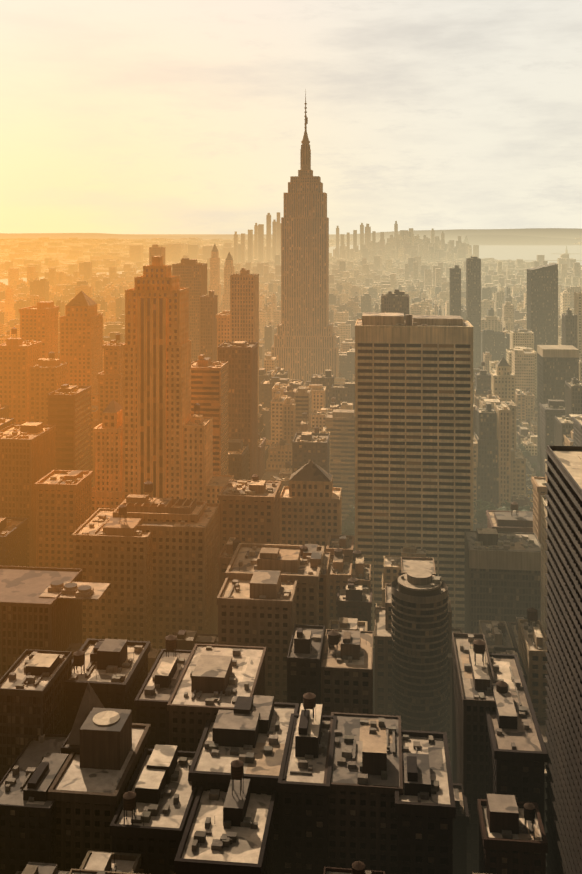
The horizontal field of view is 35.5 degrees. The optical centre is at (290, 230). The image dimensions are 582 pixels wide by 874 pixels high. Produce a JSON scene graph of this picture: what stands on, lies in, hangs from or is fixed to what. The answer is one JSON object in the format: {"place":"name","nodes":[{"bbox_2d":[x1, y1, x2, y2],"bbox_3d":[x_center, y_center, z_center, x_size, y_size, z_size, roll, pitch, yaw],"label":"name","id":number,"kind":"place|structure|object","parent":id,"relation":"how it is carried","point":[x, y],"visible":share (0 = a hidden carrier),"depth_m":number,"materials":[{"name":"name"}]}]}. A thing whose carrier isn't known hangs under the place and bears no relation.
{"place":"outdoors","nodes":[
{"label":"outdoors","id":0,"kind":"place"},
{"bbox_2d":[0,228,581,254],"bbox_3d":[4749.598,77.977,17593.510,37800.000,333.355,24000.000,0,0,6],"label":"shore terrain","id":1,"kind":"structure","parent":0,"point":[547,236],"depth_m":26431.94,"materials":[{"name":"beige soil"}]},
{"bbox_2d":[0,245,581,284],"bbox_3d":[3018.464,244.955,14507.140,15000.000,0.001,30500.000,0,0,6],"label":"harbour water","id":2,"kind":"structure","parent":0,"point":[513,252],"depth_m":10174.35,"materials":[{"name":"beige liquid"}]},
{"bbox_2d":[0,0,581,233],"label":"sky","id":3,"kind":"structure","parent":0,"point":[117,116],"materials":[{"name":"white"}]},
{"bbox_2d":[4,234,581,873],"bbox_3d":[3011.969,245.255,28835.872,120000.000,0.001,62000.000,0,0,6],"label":"ground sheet","id":4,"kind":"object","parent":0,"point":[528,484],"depth_m":936.22,"materials":[{"name":"brown concrete"}]},
{"bbox_2d":[0,405,547,873],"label":"buildings","id":5,"kind":"structure","parent":4,"relation":"on","point":[512,837],"depth_m":422.12,"materials":[{"name":"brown concrete"}]},
{"bbox_2d":[0,445,581,873],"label":"blocks","id":6,"kind":"structure","parent":4,"relation":"on","point":[260,738],"depth_m":336.63,"materials":[{"name":"brown concrete"}]},
{"bbox_2d":[0,244,581,568],"bbox_3d":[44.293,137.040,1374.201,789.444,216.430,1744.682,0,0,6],"label":"high-rise buildings","id":7,"kind":"structure","parent":4,"relation":"on","point":[47,489],"depth_m":701.63,"materials":[{"name":"brown concrete"}]},
{"bbox_2d":[0,278,581,524],"bbox_3d":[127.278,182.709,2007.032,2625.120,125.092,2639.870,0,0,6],"label":"city blocks","id":8,"kind":"structure","parent":4,"relation":"on","point":[289,409],"depth_m":1020.15,"materials":[{"name":"brown concrete"}]},
{"bbox_2d":[0,212,581,298],"bbox_3d":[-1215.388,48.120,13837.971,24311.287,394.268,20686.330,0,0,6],"label":"city","id":9,"kind":"object","parent":4,"relation":"on","point":[404,259],"visible":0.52,"depth_m":6200.22,"materials":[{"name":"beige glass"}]},
{"bbox_2d":[121,91,472,647],"bbox_3d":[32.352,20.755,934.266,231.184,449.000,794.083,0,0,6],"label":"skyscrapers","id":10,"kind":"structure","parent":4,"relation":"on","point":[413,430],"depth_m":536.29,"materials":[{"name":"brown concrete"}]},
{"bbox_2d":[342,438,541,562],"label":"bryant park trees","id":11,"kind":"object","parent":4,"relation":"on","point":[347,529],"visible":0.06,"depth_m":722.62,"materials":[{"name":"green plant"}]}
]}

